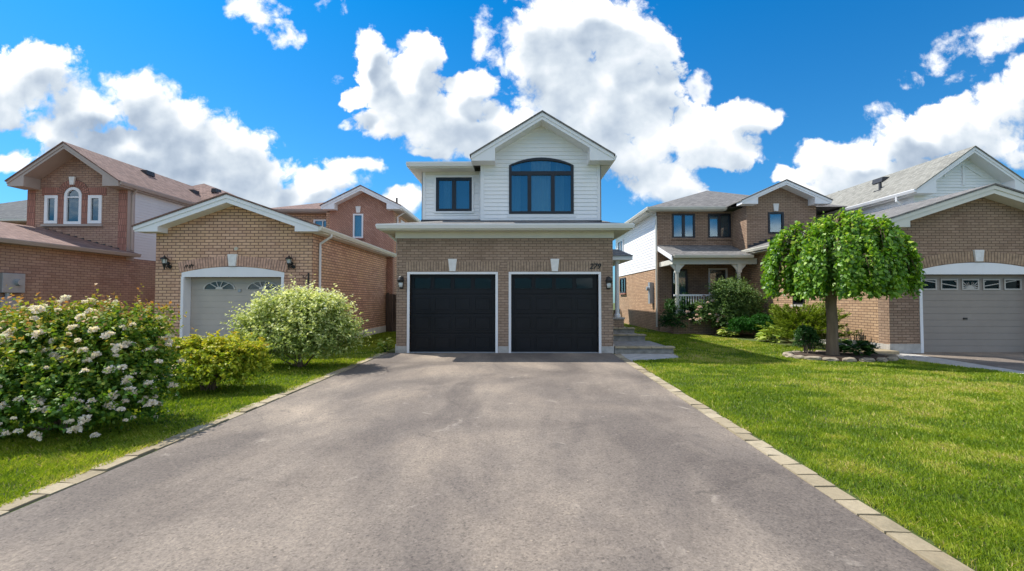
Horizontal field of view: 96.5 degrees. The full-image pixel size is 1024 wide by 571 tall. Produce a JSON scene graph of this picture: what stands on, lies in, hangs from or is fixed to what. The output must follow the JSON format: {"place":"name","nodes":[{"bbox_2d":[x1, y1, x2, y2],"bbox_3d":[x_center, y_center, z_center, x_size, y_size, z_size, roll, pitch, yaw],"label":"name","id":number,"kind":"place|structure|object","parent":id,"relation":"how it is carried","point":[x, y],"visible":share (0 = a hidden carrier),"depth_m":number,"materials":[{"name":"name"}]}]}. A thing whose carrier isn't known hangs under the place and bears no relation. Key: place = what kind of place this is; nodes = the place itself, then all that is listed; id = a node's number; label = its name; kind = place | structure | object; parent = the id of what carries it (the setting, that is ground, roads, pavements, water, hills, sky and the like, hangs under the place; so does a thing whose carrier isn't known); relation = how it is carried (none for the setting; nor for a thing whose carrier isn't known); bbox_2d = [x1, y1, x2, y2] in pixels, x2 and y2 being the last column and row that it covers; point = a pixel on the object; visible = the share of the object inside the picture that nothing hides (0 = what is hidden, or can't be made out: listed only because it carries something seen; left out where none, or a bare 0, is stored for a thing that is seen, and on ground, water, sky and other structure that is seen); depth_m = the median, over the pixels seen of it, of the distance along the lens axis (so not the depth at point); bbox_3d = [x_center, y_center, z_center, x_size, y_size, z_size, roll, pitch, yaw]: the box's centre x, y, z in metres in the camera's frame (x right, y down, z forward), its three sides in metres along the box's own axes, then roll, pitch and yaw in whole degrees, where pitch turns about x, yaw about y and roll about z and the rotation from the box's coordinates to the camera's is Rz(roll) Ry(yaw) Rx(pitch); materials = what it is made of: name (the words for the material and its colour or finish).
{"place":"outdoors","nodes":[
{"label":"outdoors","id":0,"kind":"place"},
{"bbox_2d":[0,200,26,224],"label":"house","id":1,"kind":"structure","parent":0,"point":[15,212],"depth_m":24.22,"materials":[{"name":"white"}]},
{"bbox_2d":[0,141,237,337],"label":"house","id":2,"kind":"structure","parent":0,"point":[76,238],"depth_m":17.22,"materials":[{"name":"brown brick"}]},
{"bbox_2d":[44,195,57,223],"bbox_3d":[-17.402,-2.870,17.282,0.500,1.070,0.080,0,-2,1],"label":"window","id":3,"kind":"structure","parent":2,"relation":"in","point":[50,201],"depth_m":17.26,"materials":[{"name":"white metal"}]},
{"bbox_2d":[63,187,81,223],"bbox_3d":[-16.572,-3.016,17.277,0.660,1.400,0.080,0,-2,1],"label":"window","id":4,"kind":"structure","parent":2,"relation":"in","point":[72,196],"depth_m":17.28,"materials":[{"name":"white metal"}]},
{"bbox_2d":[87,195,101,223],"bbox_3d":[-15.732,-2.871,17.265,0.520,1.070,0.080,0,-2,1],"label":"window","id":5,"kind":"structure","parent":2,"relation":"in","point":[94,216],"depth_m":17.24,"materials":[{"name":"white metal"}]},
{"bbox_2d":[0,353,939,570],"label":"driveway","id":6,"kind":"structure","parent":0,"point":[499,462],"depth_m":3.63,"materials":[{"name":"grey asphalt"}]},
{"bbox_2d":[0,303,1023,570],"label":"ground","id":7,"kind":"structure","parent":0,"point":[788,343],"depth_m":5.38,"materials":[{"name":"green plant"}]},
{"bbox_2d":[0,283,192,440],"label":"shrub","id":8,"kind":"object","parent":7,"relation":"on","point":[61,367],"visible":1,"depth_m":5.18,"materials":[{"name":"green plant"}]},
{"bbox_2d":[153,328,275,394],"bbox_3d":[-5.135,1.250,7.726,2.232,1.076,1.532,0,-2,1],"label":"shrub","id":9,"kind":"object","parent":7,"relation":"on","point":[216,360],"visible":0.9,"depth_m":7.53,"materials":[{"name":"green plant"}]},
{"bbox_2d":[131,185,420,342],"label":"house","id":10,"kind":"structure","parent":7,"relation":"on","point":[216,255],"depth_m":13.88,"materials":[{"name":"beige brick"}]},
{"bbox_2d":[190,277,280,339],"bbox_3d":[-8.364,0.852,14.009,2.980,2.200,0.080,0,-2,1],"label":"garage door","id":11,"kind":"structure","parent":10,"relation":"in","point":[211,297],"depth_m":14.02,"materials":[{"name":"beige paint"}]},
{"bbox_2d":[313,219,325,226],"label":"window","id":12,"kind":"structure","parent":10,"relation":"in","point":[322,222],"depth_m":22.53,"materials":[{"name":"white glass"}]},
{"bbox_2d":[353,214,363,239],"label":"window","id":13,"kind":"structure","parent":10,"relation":"in","point":[357,218],"depth_m":21.70,"materials":[{"name":"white glass"}]},
{"bbox_2d":[220,274,375,368],"bbox_3d":[-4.897,0.789,10.442,3.564,2.154,2.607,0,-2,1],"label":"shrub","id":14,"kind":"object","parent":7,"relation":"on","point":[304,322],"visible":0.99,"depth_m":9.99,"materials":[{"name":"green plant"}]},
{"bbox_2d":[375,337,394,351],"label":"leafy plant","id":15,"kind":"object","parent":7,"relation":"on","point":[387,345],"visible":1,"depth_m":13.07,"materials":[{"name":"green plant"}]},
{"bbox_2d":[386,293,395,331],"bbox_3d":[-4.553,1.252,21.306,2.610,1.820,0.170,0,-2,1],"label":"wooden fence","id":16,"kind":"object","parent":7,"relation":"on","point":[390,303],"visible":0.25,"depth_m":21.23,"materials":[{"name":"brown wood"}]},
{"bbox_2d":[0,352,973,570],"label":"kerb","id":17,"kind":"structure","parent":7,"relation":"on","point":[937,558],"depth_m":3.99,"materials":[{"name":"stone"}]},
{"bbox_2d":[375,110,634,353],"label":"house","id":18,"kind":"structure","parent":7,"relation":"on","point":[505,245],"depth_m":13.10,"materials":[{"name":"beige brick"}]},
{"bbox_2d":[411,275,494,351],"bbox_3d":[-1.690,0.807,13.139,2.435,2.230,0.074,0,-2,1],"label":"garage door","id":19,"kind":"structure","parent":18,"relation":"in","point":[450,313],"depth_m":13.11,"materials":[{"name":"black paint"}]},
{"bbox_2d":[434,175,473,212],"bbox_3d":[-1.853,-2.906,14.653,1.260,1.200,0.177,0,-2,1],"label":"window","id":20,"kind":"structure","parent":18,"relation":"in","point":[452,194],"depth_m":14.65,"materials":[{"name":"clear glass"}]},
{"bbox_2d":[509,157,573,213],"bbox_3d":[0.889,-3.027,13.935,1.960,1.720,0.162,0,-2,1],"label":"window","id":21,"kind":"structure","parent":18,"relation":"in","point":[541,185],"depth_m":13.97,"materials":[{"name":"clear glass"}]},
{"bbox_2d":[511,275,597,351],"bbox_3d":[1.217,0.806,13.108,2.470,2.230,0.074,0,-2,1],"label":"garage door","id":22,"kind":"structure","parent":18,"relation":"in","point":[550,313],"depth_m":13.08,"materials":[{"name":"black paint"}]},
{"bbox_2d":[613,327,674,353],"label":"front steps","id":23,"kind":"structure","parent":7,"relation":"on","point":[627,340],"depth_m":13.96,"materials":[{"name":"concrete"}]},
{"bbox_2d":[657,293,700,328],"bbox_3d":[7.571,1.205,20.239,2.326,1.874,1.777,0,-2,1],"label":"shrub","id":24,"kind":"object","parent":7,"relation":"on","point":[670,308],"visible":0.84,"depth_m":19.93,"materials":[{"name":"green plant"}]},
{"bbox_2d":[685,294,740,335],"bbox_3d":[8.613,1.226,19.469,2.290,1.793,1.693,-1,-2,23],"label":"shrub","id":25,"kind":"object","parent":7,"relation":"on","point":[702,308],"visible":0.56,"depth_m":19.25,"materials":[{"name":"green plant"}]},
{"bbox_2d":[717,327,738,336],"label":"leafy plant","id":26,"kind":"object","parent":7,"relation":"on","point":[722,332],"visible":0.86,"depth_m":18.40,"materials":[{"name":"green plant"}]},
{"bbox_2d":[701,273,768,335],"bbox_3d":[9.351,0.795,19.185,2.614,2.630,2.134,-1,-2,29],"label":"shrub","id":27,"kind":"object","parent":7,"relation":"on","point":[741,297],"visible":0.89,"depth_m":18.75,"materials":[{"name":"green plant"}]},
{"bbox_2d":[724,313,780,336],"bbox_3d":[9.623,1.559,18.034,2.264,1.049,1.442,0,-2,1],"label":"shrub","id":28,"kind":"object","parent":7,"relation":"on","point":[746,323],"visible":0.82,"depth_m":17.85,"materials":[{"name":"green plant"}]},
{"bbox_2d":[754,325,790,342],"bbox_3d":[9.417,1.734,16.455,1.253,0.591,1.232,-1,-2,34],"label":"leafy plant","id":29,"kind":"object","parent":7,"relation":"on","point":[763,334],"visible":0.73,"depth_m":16.33,"materials":[{"name":"green plant"}]},
{"bbox_2d":[784,353,793,356],"bbox_3d":[7.243,1.835,11.919,0.167,0.140,0.331,3,-6,0],"label":"edging stone","id":30,"kind":"object","parent":7,"relation":"on","point":[788,354],"visible":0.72,"depth_m":11.87,"materials":[{"name":"beige stone"}]},
{"bbox_2d":[792,355,804,358],"bbox_3d":[7.314,1.830,11.657,0.161,0.114,0.312,4,-8,-27],"label":"edging stone","id":31,"kind":"object","parent":7,"relation":"on","point":[798,356],"visible":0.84,"depth_m":11.60,"materials":[{"name":"beige stone"}]},
{"bbox_2d":[754,301,862,342],"bbox_3d":[9.473,1.149,14.923,2.422,1.390,3.916,0,-2,1],"label":"juniper","id":32,"kind":"object","parent":7,"relation":"on","point":[786,315],"visible":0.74,"depth_m":14.38,"materials":[{"name":"green plant"}]},
{"bbox_2d":[804,356,821,359],"bbox_3d":[7.511,1.823,11.423,0.393,0.121,0.201,-5,-7,38],"label":"edging stone","id":33,"kind":"object","parent":7,"relation":"on","point":[812,358],"visible":0.89,"depth_m":11.35,"materials":[{"name":"beige stone"}]},
{"bbox_2d":[616,179,1023,353],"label":"house","id":34,"kind":"structure","parent":7,"relation":"on","point":[970,246],"depth_m":13.58,"materials":[{"name":"brown brick"}]},
{"bbox_2d":[617,239,623,250],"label":"window","id":35,"kind":"structure","parent":34,"relation":"in","point":[620,245],"depth_m":29.22,"materials":[{"name":"white"}]},
{"bbox_2d":[619,278,625,293],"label":"window","id":36,"kind":"structure","parent":34,"relation":"in","point":[622,280],"depth_m":28.82,"materials":[{"name":"glass"}]},
{"bbox_2d":[672,269,687,301],"bbox_3d":[8.004,0.283,21.880,0.750,2.110,0.182,0,-2,1],"label":"window","id":37,"kind":"structure","parent":34,"relation":"in","point":[683,274],"depth_m":21.90,"materials":[{"name":"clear glass"}]},
{"bbox_2d":[671,214,696,239],"bbox_3d":[8.219,-2.817,21.946,1.200,1.250,0.222,0,-2,1],"label":"window","id":38,"kind":"structure","parent":34,"relation":"in","point":[683,225],"depth_m":22.04,"materials":[{"name":"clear glass"}]},
{"bbox_2d":[708,268,727,296],"bbox_3d":[9.828,0.256,21.831,0.900,2.160,0.122,0,-2,1],"label":"front door","id":39,"kind":"structure","parent":34,"relation":"in","point":[714,274],"depth_m":21.90,"materials":[{"name":"white metal"}]},
{"bbox_2d":[707,214,732,239],"bbox_3d":[9.928,-2.817,21.928,1.200,1.250,0.222,0,-2,1],"label":"window","id":40,"kind":"structure","parent":34,"relation":"in","point":[719,225],"depth_m":22.02,"materials":[{"name":"clear glass"}]},
{"bbox_2d":[768,212,783,233],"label":"window","id":41,"kind":"structure","parent":34,"relation":"in","point":[775,219],"depth_m":20.60,"materials":[{"name":"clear glass"}]},
{"bbox_2d":[791,296,805,306],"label":"window","id":42,"kind":"structure","parent":34,"relation":"in","point":[800,302],"depth_m":17.14,"materials":[{"name":"black glass"}]},
{"bbox_2d":[922,275,1023,351],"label":"garage door","id":43,"kind":"structure","parent":34,"relation":"in","point":[962,313],"depth_m":13.19,"materials":[{"name":"beige paint"}]},
{"bbox_2d":[822,357,838,360],"bbox_3d":[7.825,1.816,11.230,0.356,0.106,0.180,-2,-1,18],"label":"edging stone","id":44,"kind":"object","parent":7,"relation":"on","point":[830,359],"visible":0.91,"depth_m":11.18,"materials":[{"name":"beige stone"}]},
{"bbox_2d":[794,351,886,361],"bbox_3d":[8.525,1.847,11.914,2.360,0.110,1.440,0,-2,1],"label":"soil bed","id":45,"kind":"object","parent":7,"relation":"on","point":[822,354],"visible":0.41,"depth_m":11.66,"materials":[{"name":"brown soil"}]},
{"bbox_2d":[792,325,824,352],"bbox_3d":[7.954,1.475,12.303,0.817,0.873,0.879,-1,-2,27],"label":"shrub","id":46,"kind":"object","parent":45,"relation":"on","point":[807,335],"visible":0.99,"depth_m":12.17,"materials":[{"name":"green plant"}]},
{"bbox_2d":[760,207,926,354],"bbox_3d":[8.592,-0.080,11.958,3.574,3.946,3.371,0,-2,1],"label":"weeping mulberry","id":47,"kind":"object","parent":45,"relation":"on","point":[856,253],"visible":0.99,"depth_m":11.07,"materials":[{"name":"green plant"}]},
{"bbox_2d":[839,340,878,355],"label":"leafy plant","id":48,"kind":"object","parent":45,"relation":"on","point":[866,346],"visible":0.98,"depth_m":11.66,"materials":[{"name":"green plant"}]},
{"bbox_2d":[842,357,856,361],"bbox_3d":[8.207,1.814,11.122,0.301,0.135,0.155,-3,0,16],"label":"edging stone","id":49,"kind":"object","parent":7,"relation":"on","point":[849,359],"visible":0.83,"depth_m":11.06,"materials":[{"name":"beige stone"}]},
{"bbox_2d":[859,358,874,361],"bbox_3d":[8.622,1.813,11.098,0.369,0.109,0.189,-1,0,-3],"label":"edging stone","id":50,"kind":"object","parent":7,"relation":"on","point":[867,359],"visible":0.92,"depth_m":11.02,"materials":[{"name":"grey stone"}]},
{"bbox_2d":[876,357,887,361],"bbox_3d":[9.040,1.814,11.158,0.304,0.128,0.154,3,-1,-21],"label":"edging stone","id":51,"kind":"object","parent":7,"relation":"on","point":[882,359],"visible":0.86,"depth_m":11.09,"materials":[{"name":"grey stone"}]},
{"bbox_2d":[886,356,897,361],"bbox_3d":[9.390,1.820,11.304,0.369,0.137,0.190,4,-3,-28],"label":"edging stone","id":52,"kind":"object","parent":7,"relation":"on","point":[891,358],"visible":0.73,"depth_m":11.21,"materials":[{"name":"grey stone"}]},
{"bbox_2d":[0,0,1023,302],"label":"sky","id":53,"kind":"structure","parent":0,"point":[268,103],"materials":[{"name":"blue"}]},
{"bbox_2d":[622,354,677,360],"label":"path","id":54,"kind":"structure","parent":0,"point":[632,357],"depth_m":12.17,"materials":[{"name":"concrete"}]},
{"bbox_2d":[851,348,899,354],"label":"path","id":55,"kind":"structure","parent":0,"point":[886,351],"depth_m":12.60,"materials":[{"name":"beige concrete"}]},
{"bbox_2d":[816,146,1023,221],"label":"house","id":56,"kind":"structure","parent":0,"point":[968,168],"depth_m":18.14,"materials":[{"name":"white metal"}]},
{"bbox_2d":[898,353,1023,373],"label":"pavement","id":57,"kind":"structure","parent":0,"point":[909,356],"depth_m":11.21,"materials":[{"name":"concrete"}]},
{"bbox_2d":[911,352,1023,370],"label":"driveway","id":58,"kind":"structure","parent":0,"point":[1012,360],"depth_m":11.95,"materials":[{"name":"grey asphalt"}]}
]}

